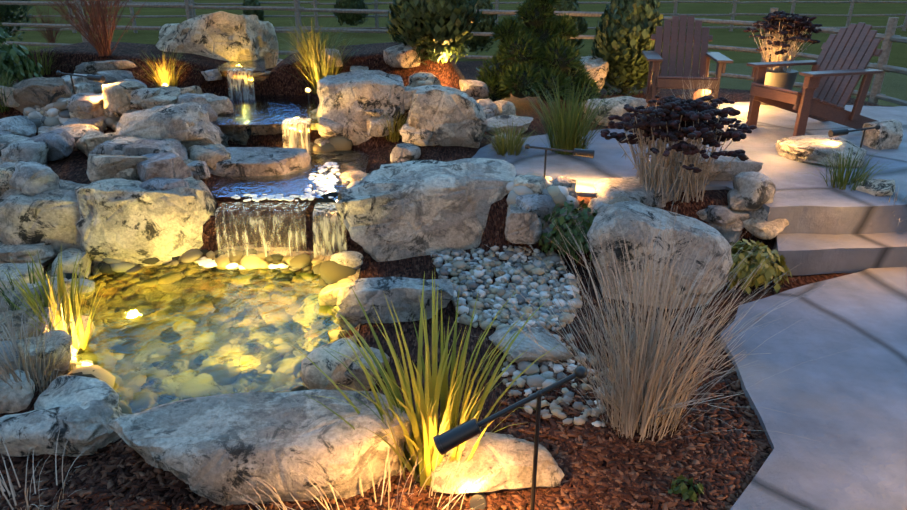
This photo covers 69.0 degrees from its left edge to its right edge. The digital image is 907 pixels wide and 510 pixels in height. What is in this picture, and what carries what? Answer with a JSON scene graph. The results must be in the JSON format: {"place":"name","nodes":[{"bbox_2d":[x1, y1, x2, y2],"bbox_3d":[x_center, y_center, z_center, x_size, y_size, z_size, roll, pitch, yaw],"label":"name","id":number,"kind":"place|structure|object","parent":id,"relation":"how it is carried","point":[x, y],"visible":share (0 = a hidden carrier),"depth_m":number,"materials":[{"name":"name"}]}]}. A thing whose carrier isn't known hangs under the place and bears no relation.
{"place":"outdoors","nodes":[
{"label":"outdoors","id":0,"kind":"place"},
{"bbox_2d":[126,47,199,87],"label":"ornamental grass","id":1,"kind":"object","parent":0,"point":[166,80],"depth_m":6.87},
{"bbox_2d":[74,261,338,413],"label":"pond water","id":2,"kind":"structure","parent":0,"point":[161,334],"depth_m":3.64,"materials":[{"name":"liquid"}]},
{"bbox_2d":[0,42,906,509],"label":"garden ground","id":3,"kind":"structure","parent":0,"point":[278,80],"depth_m":4.58,"materials":[{"name":"soil"}]},
{"bbox_2d":[0,369,34,413],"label":"rock","id":4,"kind":"object","parent":3,"relation":"on","point":[16,398],"visible":0.83,"depth_m":2.85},
{"bbox_2d":[0,115,36,137],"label":"rock berm","id":5,"kind":"structure","parent":3,"relation":"on","point":[20,125],"depth_m":5.47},
{"bbox_2d":[0,22,42,86],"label":"shrub","id":6,"kind":"object","parent":3,"relation":"on","point":[9,54],"visible":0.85,"depth_m":6.15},
{"bbox_2d":[0,263,43,295],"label":"rock","id":7,"kind":"object","parent":3,"relation":"on","point":[23,267],"visible":0.4,"depth_m":3.81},
{"bbox_2d":[0,140,48,164],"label":"rock berm","id":8,"kind":"structure","parent":3,"relation":"on","point":[26,151],"depth_m":4.68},
{"bbox_2d":[0,307,53,340],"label":"rock","id":9,"kind":"object","parent":3,"relation":"on","point":[17,320],"visible":0.25,"depth_m":3.24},
{"bbox_2d":[0,242,57,266],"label":"boulder","id":10,"kind":"object","parent":3,"relation":"on","point":[47,254],"visible":0.38,"depth_m":4.14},
{"bbox_2d":[0,280,58,312],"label":"rock","id":11,"kind":"object","parent":3,"relation":"on","point":[30,286],"visible":0.1,"depth_m":3.49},
{"bbox_2d":[0,161,60,195],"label":"rock berm","id":12,"kind":"structure","parent":3,"relation":"on","point":[30,178],"depth_m":4.26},
{"bbox_2d":[13,77,71,112],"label":"rock","id":13,"kind":"object","parent":3,"relation":"on","point":[41,92],"visible":0.56,"depth_m":5.73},
{"bbox_2d":[0,180,86,262],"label":"boulder","id":14,"kind":"object","parent":3,"relation":"on","point":[52,217],"visible":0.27,"depth_m":4.20,"materials":[{"name":"stone"}]},
{"bbox_2d":[16,330,72,377],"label":"rock","id":15,"kind":"object","parent":3,"relation":"on","point":[65,363],"visible":0.5,"depth_m":3.08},
{"bbox_2d":[0,430,88,509],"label":"grass wisp","id":16,"kind":"object","parent":3,"relation":"on","point":[2,489],"depth_m":2.38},
{"bbox_2d":[0,296,93,398],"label":"dry grass","id":17,"kind":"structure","parent":3,"relation":"on","point":[40,374],"depth_m":3.00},
{"bbox_2d":[24,129,74,160],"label":"rock berm","id":18,"kind":"structure","parent":3,"relation":"on","point":[60,143],"depth_m":4.92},
{"bbox_2d":[0,248,107,349],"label":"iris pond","id":19,"kind":"structure","parent":3,"relation":"on","point":[65,308],"depth_m":3.40,"materials":[{"name":"green plant"}]},
{"bbox_2d":[0,400,129,456],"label":"boulder","id":20,"kind":"object","parent":3,"relation":"on","point":[77,426],"visible":0.77,"depth_m":2.54,"materials":[{"name":"stone"}]},
{"bbox_2d":[38,123,98,150],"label":"boulder","id":21,"kind":"object","parent":3,"relation":"on","point":[77,131],"visible":0.23,"depth_m":5.41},
{"bbox_2d":[51,247,91,277],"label":"rock","id":22,"kind":"object","parent":3,"relation":"on","point":[69,256],"visible":0.56,"depth_m":4.18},
{"bbox_2d":[23,93,120,132],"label":"pebbles","id":23,"kind":"object","parent":3,"relation":"on","point":[54,113],"visible":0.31,"depth_m":5.75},
{"bbox_2d":[67,93,102,112],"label":"rock berm","id":24,"kind":"structure","parent":23,"relation":"on","point":[87,102],"depth_m":5.65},
{"bbox_2d":[34,375,121,412],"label":"rock","id":25,"kind":"object","parent":3,"relation":"on","point":[65,390],"visible":0.5,"depth_m":2.69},
{"bbox_2d":[75,129,112,156],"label":"rock berm","id":26,"kind":"structure","parent":3,"relation":"on","point":[87,142],"depth_m":4.98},
{"bbox_2d":[44,0,145,55],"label":"red twig shrub","id":27,"kind":"object","parent":3,"relation":"on","point":[102,46],"visible":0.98,"depth_m":6.80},
{"bbox_2d":[67,365,131,413],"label":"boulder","id":28,"kind":"object","parent":3,"relation":"on","point":[104,375],"visible":0.04,"depth_m":3.11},
{"bbox_2d":[74,60,136,73],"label":"flat boulder","id":29,"kind":"object","parent":3,"relation":"on","point":[92,67],"visible":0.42,"depth_m":6.91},
{"bbox_2d":[86,154,149,182],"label":"rock berm","id":30,"kind":"structure","parent":3,"relation":"on","point":[101,167],"depth_m":4.47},
{"bbox_2d":[102,81,146,116],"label":"rock berm","id":31,"kind":"structure","parent":3,"relation":"on","point":[116,99],"depth_m":5.66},
{"bbox_2d":[88,137,187,159],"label":"flat boulder","id":32,"kind":"object","parent":3,"relation":"on","point":[140,147],"visible":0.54,"depth_m":4.89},
{"bbox_2d":[74,176,216,266],"bbox_3d":[-2.079,-0.233,4.520,0.893,0.604,0.488,-11,25,-23],"label":"boulder","id":33,"kind":"object","parent":3,"relation":"on","point":[125,220],"visible":0.81,"depth_m":4.31,"materials":[{"name":"stone"}]},
{"bbox_2d":[140,85,180,109],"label":"rock berm","id":34,"kind":"structure","parent":3,"relation":"on","point":[166,95],"depth_m":5.67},
{"bbox_2d":[139,177,188,190],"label":"rock berm","id":35,"kind":"structure","parent":3,"relation":"on","point":[159,184],"depth_m":4.39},
{"bbox_2d":[137,152,192,181],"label":"rock berm","id":36,"kind":"structure","parent":3,"relation":"on","point":[167,165],"depth_m":4.56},
{"bbox_2d":[113,103,224,151],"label":"boulder","id":37,"kind":"object","parent":3,"relation":"on","point":[187,125],"visible":0.69,"depth_m":5.22,"materials":[{"name":"stone"}]},
{"bbox_2d":[44,244,360,383],"bbox_3d":[-1.483,0.543,3.738,2.100,0.480,2.170,-1,23,-2],"label":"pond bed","id":38,"kind":"object","parent":3,"relation":"on","point":[354,277],"visible":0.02,"depth_m":4.43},
{"bbox_2d":[50,249,354,391],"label":"river stones","id":39,"kind":"object","parent":38,"relation":"on","point":[274,259],"depth_m":4.35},
{"bbox_2d":[65,248,356,413],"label":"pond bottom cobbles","id":40,"kind":"object","parent":38,"relation":"on","point":[332,272],"visible":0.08,"depth_m":4.33,"materials":[{"name":"stone"}]},
{"bbox_2d":[187,144,230,169],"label":"stream rock","id":41,"kind":"object","parent":3,"relation":"on","point":[211,155],"depth_m":5.10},
{"bbox_2d":[200,93,233,114],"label":"boulder","id":42,"kind":"object","parent":3,"relation":"on","point":[221,105],"visible":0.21,"depth_m":6.10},
{"bbox_2d":[156,11,278,72],"bbox_3d":[-2.765,-2.442,7.673,1.360,0.772,0.551,-3,23,-6],"label":"boulder","id":43,"kind":"object","parent":3,"relation":"on","point":[222,35],"visible":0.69,"depth_m":7.46,"materials":[{"name":"stone"}]},
{"bbox_2d":[216,117,252,144],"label":"rock","id":44,"kind":"object","parent":3,"relation":"on","point":[240,134],"visible":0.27,"depth_m":5.91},
{"bbox_2d":[218,57,265,70],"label":"pool water","id":45,"kind":"structure","parent":3,"relation":"on","point":[258,64],"depth_m":7.18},
{"bbox_2d":[187,147,310,176],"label":"rock","id":46,"kind":"object","parent":3,"relation":"on","point":[256,161],"visible":0.42,"depth_m":5.21,"materials":[{"name":"stone"}]},
{"bbox_2d":[215,202,305,256],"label":"waterfall","id":47,"kind":"object","parent":3,"relation":"on","point":[252,224],"visible":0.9,"depth_m":4.39,"materials":[{"name":"white liquid"}]},
{"bbox_2d":[107,389,420,505],"bbox_3d":[-0.688,0.720,2.495,1.216,0.289,0.488,-1,23,-2],"label":"boulder","id":48,"kind":"object","parent":3,"relation":"on","point":[210,448],"visible":0.85,"depth_m":2.35,"materials":[{"name":"stone"}]},
{"bbox_2d":[211,95,319,124],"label":"pool water","id":49,"kind":"structure","parent":3,"relation":"on","point":[269,109],"depth_m":6.30,"materials":[{"name":"liquid"}]},
{"bbox_2d":[209,148,368,201],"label":"pool water","id":50,"kind":"structure","parent":3,"relation":"on","point":[297,182],"depth_m":5.04,"materials":[{"name":"liquid"}]},
{"bbox_2d":[304,162,340,200],"bbox_3d":[-1.008,-0.583,5.075,0.262,0.030,0.987,-1,23,-2],"label":"water foam","id":51,"kind":"object","parent":50,"relation":"on","point":[329,183],"visible":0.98,"depth_m":5.04,"materials":[{"name":"white"}]},
{"bbox_2d":[264,18,364,94],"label":"ornamental grass","id":52,"kind":"object","parent":3,"relation":"on","point":[316,77],"depth_m":6.79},
{"bbox_2d":[301,136,352,218],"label":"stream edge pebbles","id":53,"kind":"object","parent":3,"relation":"on","point":[335,143],"visible":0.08,"depth_m":5.84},
{"bbox_2d":[313,203,346,257],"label":"waterfall","id":54,"kind":"object","parent":3,"relation":"on","point":[333,217],"visible":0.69,"depth_m":4.37,"materials":[{"name":"white liquid"}]},
{"bbox_2d":[300,338,365,390],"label":"rock","id":55,"kind":"object","parent":3,"relation":"on","point":[330,366],"visible":0.62,"depth_m":2.94,"materials":[{"name":"stone"}]},
{"bbox_2d":[318,281,353,305],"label":"rock","id":56,"kind":"object","parent":3,"relation":"on","point":[328,295],"visible":0.52,"depth_m":3.90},
{"bbox_2d":[330,251,363,268],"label":"rock","id":57,"kind":"object","parent":3,"relation":"on","point":[353,259],"visible":0.77,"depth_m":4.17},
{"bbox_2d":[316,69,404,144],"bbox_3d":[-0.857,-1.352,6.055,0.848,0.643,0.517,-1,23,-2],"label":"boulder","id":58,"kind":"object","parent":3,"relation":"on","point":[351,96],"visible":0.69,"depth_m":5.86,"materials":[{"name":"stone"}]},
{"bbox_2d":[234,403,500,509],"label":"grass wisp","id":59,"kind":"object","parent":3,"relation":"on","point":[361,494],"depth_m":2.30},
{"bbox_2d":[345,347,389,390],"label":"rock","id":60,"kind":"object","parent":3,"relation":"on","point":[355,369],"visible":0.31,"depth_m":2.96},
{"bbox_2d":[0,420,772,509],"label":"mulch chips","id":61,"kind":"object","parent":3,"relation":"on","point":[102,490],"visible":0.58,"depth_m":2.42,"materials":[{"name":"wood"}]},
{"bbox_2d":[431,432,563,493],"bbox_3d":[0.147,0.775,2.462,0.493,0.165,0.258,-5,24,-10],"label":"boulder","id":62,"kind":"object","parent":61,"relation":"on","point":[512,455],"visible":0.75,"depth_m":2.38,"materials":[{"name":"stone"}]},
{"bbox_2d":[335,277,455,327],"bbox_3d":[-0.310,0.251,3.684,0.656,0.273,0.338,-1,23,-2],"label":"boulder","id":63,"kind":"object","parent":3,"relation":"on","point":[403,294],"visible":0.81,"depth_m":3.55,"materials":[{"name":"stone"}]},
{"bbox_2d":[383,44,420,67],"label":"boulder","id":64,"kind":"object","parent":3,"relation":"on","point":[400,56],"visible":0.9,"depth_m":6.87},
{"bbox_2d":[390,143,420,162],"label":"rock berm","id":65,"kind":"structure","parent":3,"relation":"on","point":[402,152],"depth_m":5.23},
{"bbox_2d":[398,124,432,145],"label":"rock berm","id":66,"kind":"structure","parent":3,"relation":"on","point":[414,135],"depth_m":5.54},
{"bbox_2d":[285,271,559,489],"bbox_3d":[-0.113,0.466,2.430,1.008,0.739,1.080,-1,23,-2],"label":"iris","id":67,"kind":"object","parent":3,"relation":"on","point":[427,401],"visible":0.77,"depth_m":2.45,"materials":[{"name":"green plant"}]},
{"bbox_2d":[335,158,515,261],"bbox_3d":[-0.182,-0.328,4.613,1.317,0.604,0.639,-6,24,-14],"label":"boulder","id":68,"kind":"object","parent":3,"relation":"on","point":[398,211],"visible":0.88,"depth_m":4.39,"materials":[{"name":"stone"}]},
{"bbox_2d":[386,0,482,64],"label":"shrub","id":69,"kind":"object","parent":3,"relation":"on","point":[412,20],"depth_m":6.61,"materials":[{"name":"plant"}]},
{"bbox_2d":[412,27,470,63],"bbox_3d":[-0.144,-2.255,6.952,0.666,0.427,0.676,-1,23,-2],"label":"box shrub","id":70,"kind":"object","parent":3,"relation":"on","point":[457,48],"visible":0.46,"depth_m":6.81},
{"bbox_2d":[406,88,487,147],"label":"boulder","id":71,"kind":"object","parent":3,"relation":"on","point":[450,117],"visible":0.73,"depth_m":5.49,"materials":[{"name":"stone"}]},
{"bbox_2d":[459,79,488,99],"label":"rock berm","id":72,"kind":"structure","parent":3,"relation":"on","point":[476,89],"depth_m":7.06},
{"bbox_2d":[430,245,582,331],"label":"pebbles","id":73,"kind":"object","parent":3,"relation":"on","point":[488,265],"visible":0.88,"depth_m":3.90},
{"bbox_2d":[485,115,532,135],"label":"boulder","id":74,"kind":"object","parent":3,"relation":"on","point":[504,119],"visible":0.65,"depth_m":6.20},
{"bbox_2d":[433,366,587,509],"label":"path light","id":75,"kind":"object","parent":3,"relation":"on","point":[448,440],"visible":1,"depth_m":1.94,"materials":[{"name":"black"}]},
{"bbox_2d":[489,326,572,362],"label":"boulder","id":76,"kind":"object","parent":3,"relation":"on","point":[496,336],"visible":0.71,"depth_m":3.19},
{"bbox_2d":[473,0,602,103],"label":"dwarf pine","id":77,"kind":"object","parent":3,"relation":"on","point":[534,48],"visible":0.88,"depth_m":7.42,"materials":[{"name":"green"}]},
{"bbox_2d":[506,182,578,244],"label":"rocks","id":78,"kind":"object","parent":3,"relation":"on","point":[511,198],"visible":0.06,"depth_m":4.33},
{"bbox_2d":[504,204,542,243],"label":"rock","id":79,"kind":"object","parent":78,"relation":"on","point":[524,223],"visible":0.81,"depth_m":4.21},
{"bbox_2d":[514,175,545,194],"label":"rock","id":80,"kind":"object","parent":78,"relation":"on","point":[535,184],"visible":0.54,"depth_m":4.36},
{"bbox_2d":[515,193,555,218],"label":"rock","id":81,"kind":"object","parent":78,"relation":"on","point":[541,206],"visible":0.48,"depth_m":4.26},
{"bbox_2d":[506,173,575,229],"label":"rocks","id":82,"kind":"object","parent":78,"relation":"on","point":[559,194],"visible":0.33,"depth_m":4.33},
{"bbox_2d":[539,200,597,262],"bbox_3d":[0.806,-0.186,4.295,0.514,0.350,0.503,15,27,30],"label":"green shrub","id":83,"kind":"object","parent":3,"relation":"on","point":[565,219],"visible":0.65,"depth_m":4.19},
{"bbox_2d":[581,56,608,96],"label":"boulder","id":84,"kind":"object","parent":3,"relation":"on","point":[598,68],"visible":0.38,"depth_m":8.02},
{"bbox_2d":[582,96,647,125],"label":"boulder","id":85,"kind":"object","parent":3,"relation":"on","point":[618,106],"visible":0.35,"depth_m":6.49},
{"bbox_2d":[588,0,663,95],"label":"shrub","id":86,"kind":"object","parent":3,"relation":"on","point":[624,24],"depth_m":7.91,"materials":[{"name":"plant"}]},
{"bbox_2d":[496,311,768,502],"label":"mulch chips","id":87,"kind":"object","parent":3,"relation":"on","point":[610,453],"visible":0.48,"depth_m":2.69,"materials":[{"name":"wood"}]},
{"bbox_2d":[502,333,614,426],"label":"pebbles","id":88,"kind":"object","parent":87,"relation":"on","point":[546,378],"visible":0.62,"depth_m":2.99,"materials":[{"name":"stone"}]},
{"bbox_2d":[594,176,676,207],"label":"boulder","id":89,"kind":"object","parent":3,"relation":"on","point":[632,187],"visible":0.58,"depth_m":4.42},
{"bbox_2d":[587,200,732,308],"bbox_3d":[1.215,-0.005,3.864,0.786,0.574,0.561,11,25,24],"label":"round boulder","id":90,"kind":"object","parent":3,"relation":"on","point":[633,217],"visible":0.79,"depth_m":3.66,"materials":[{"name":"stone"}]},
{"bbox_2d":[600,95,756,202],"bbox_3d":[1.486,-0.735,4.469,0.976,0.665,1.246,11,25,24],"label":"sedum","id":91,"kind":"object","parent":3,"relation":"on","point":[670,120],"visible":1,"depth_m":4.29,"materials":[{"name":"plant"}]},
{"bbox_2d":[668,475,704,501],"bbox_3d":[0.848,0.845,2.389,0.117,0.089,0.122,15,27,31],"label":"weed shrub","id":92,"kind":"object","parent":3,"relation":"on","point":[690,493],"visible":1,"depth_m":2.37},
{"bbox_2d":[642,15,732,106],"bbox_3d":[2.428,-2.014,7.016,0.810,0.980,1.037,4,24,9],"label":"chair","id":93,"kind":"object","parent":3,"relation":"on","point":[663,79],"visible":0.94,"depth_m":7.12,"materials":[{"name":"wood"}]},
{"bbox_2d":[696,205,750,242],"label":"boulder","id":94,"kind":"object","parent":3,"relation":"on","point":[741,216],"visible":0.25,"depth_m":4.36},
{"bbox_2d":[705,205,736,224],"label":"rock","id":95,"kind":"object","parent":94,"relation":"on","point":[720,215],"visible":0.9,"depth_m":4.33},
{"bbox_2d":[733,171,775,209],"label":"rock","id":96,"kind":"object","parent":3,"relation":"on","point":[757,190],"visible":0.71,"depth_m":4.30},
{"bbox_2d":[727,239,791,293],"bbox_3d":[1.784,0.040,4.014,0.524,0.287,0.426,-1,23,-2],"label":"yellow shrub","id":97,"kind":"object","parent":3,"relation":"on","point":[757,257],"visible":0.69,"depth_m":3.92,"materials":[{"name":"plant"}]},
{"bbox_2d":[742,216,788,239],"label":"rock","id":98,"kind":"object","parent":3,"relation":"on","point":[763,229],"visible":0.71,"depth_m":4.26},
{"bbox_2d":[719,267,906,509],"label":"patio","id":99,"kind":"structure","parent":3,"relation":"on","point":[847,407],"depth_m":2.95,"materials":[{"name":"concrete"}]},
{"bbox_2d":[775,135,866,167],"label":"boulder","id":100,"kind":"object","parent":3,"relation":"on","point":[793,148],"visible":0.79,"depth_m":5.18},
{"bbox_2d":[773,231,906,275],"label":"step slab","id":101,"kind":"structure","parent":3,"relation":"on","point":[814,254],"depth_m":4.13,"materials":[{"name":"concrete"}]},
{"bbox_2d":[856,179,894,195],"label":"rock","id":102,"kind":"object","parent":3,"relation":"on","point":[880,187],"visible":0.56,"depth_m":4.50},
{"bbox_2d":[863,119,902,149],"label":"boulder","id":103,"kind":"object","parent":3,"relation":"on","point":[888,134],"visible":0.81,"depth_m":5.58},
{"bbox_2d":[3,0,906,67],"bbox_3d":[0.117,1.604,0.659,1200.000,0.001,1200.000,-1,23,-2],"label":"lawn ground","id":104,"kind":"structure","parent":0,"point":[742,38],"depth_m":25.26,"materials":[{"name":"plant"}]},
{"bbox_2d":[0,0,32,41],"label":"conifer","id":105,"kind":"object","parent":104,"relation":"on","point":[5,12],"visible":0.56,"depth_m":14.92,"materials":[{"name":"green plant"}]},
{"bbox_2d":[333,0,367,26],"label":"shrub","id":106,"kind":"object","parent":104,"relation":"on","point":[350,4],"depth_m":19.31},
{"bbox_2d":[0,0,906,105],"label":"lawn","id":107,"kind":"structure","parent":104,"relation":"on","point":[889,37],"depth_m":11.22,"materials":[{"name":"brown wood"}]},
{"bbox_2d":[8,0,906,32],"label":"fence","id":108,"kind":"object","parent":104,"relation":"on","point":[376,3],"visible":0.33,"depth_m":20.65,"materials":[{"name":"brown wood"}]},
{"bbox_2d":[464,0,499,53],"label":"shrub","id":109,"kind":"object","parent":104,"relation":"on","point":[486,23],"depth_m":13.49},
{"bbox_2d":[553,0,587,49],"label":"shrub","id":110,"kind":"object","parent":104,"relation":"on","point":[568,5],"visible":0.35,"depth_m":13.30,"materials":[{"name":"green plant"}]},
{"bbox_2d":[503,70,629,154],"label":"grass","id":111,"kind":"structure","parent":0,"point":[566,131],"depth_m":5.42,"materials":[{"name":"plant"}]},
{"bbox_2d":[462,201,854,443],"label":"dry grass","id":112,"kind":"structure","parent":0,"point":[627,404],"depth_m":2.64,"materials":[{"name":"plant"}]},
{"bbox_2d":[472,102,906,234],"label":"patio","id":113,"kind":"structure","parent":0,"point":[807,202],"depth_m":5.01,"materials":[{"name":"concrete"}]},
{"bbox_2d":[475,119,541,158],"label":"grass","id":114,"kind":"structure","parent":113,"relation":"on","point":[511,148],"depth_m":5.47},
{"bbox_2d":[660,151,762,180],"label":"rock","id":115,"kind":"object","parent":113,"relation":"on","point":[721,162],"visible":0.25,"depth_m":4.71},
{"bbox_2d":[761,68,798,105],"bbox_3d":[3.650,-1.899,7.520,0.440,0.400,0.440,-1,23,-2],"label":"planter pot","id":116,"kind":"object","parent":113,"relation":"on","point":[783,79],"visible":0.29,"depth_m":7.31,"materials":[{"name":"grey"}]},
{"bbox_2d":[743,10,821,71],"bbox_3d":[3.630,-2.333,7.253,0.776,0.655,1.114,7,24,16],"label":"sedum plant","id":117,"kind":"object","parent":116,"relation":"on","point":[796,25],"visible":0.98,"depth_m":7.17,"materials":[{"name":"plant"}]},
{"bbox_2d":[746,22,882,135],"bbox_3d":[3.402,-1.632,6.124,1.037,0.980,0.810,-7,24,-16],"label":"chair","id":118,"kind":"object","parent":113,"relation":"on","point":[839,69],"visible":0.94,"depth_m":6.02,"materials":[{"name":"wood"}]},
{"bbox_2d":[795,145,894,190],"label":"grass","id":119,"kind":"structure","parent":113,"relation":"on","point":[840,178],"depth_m":4.66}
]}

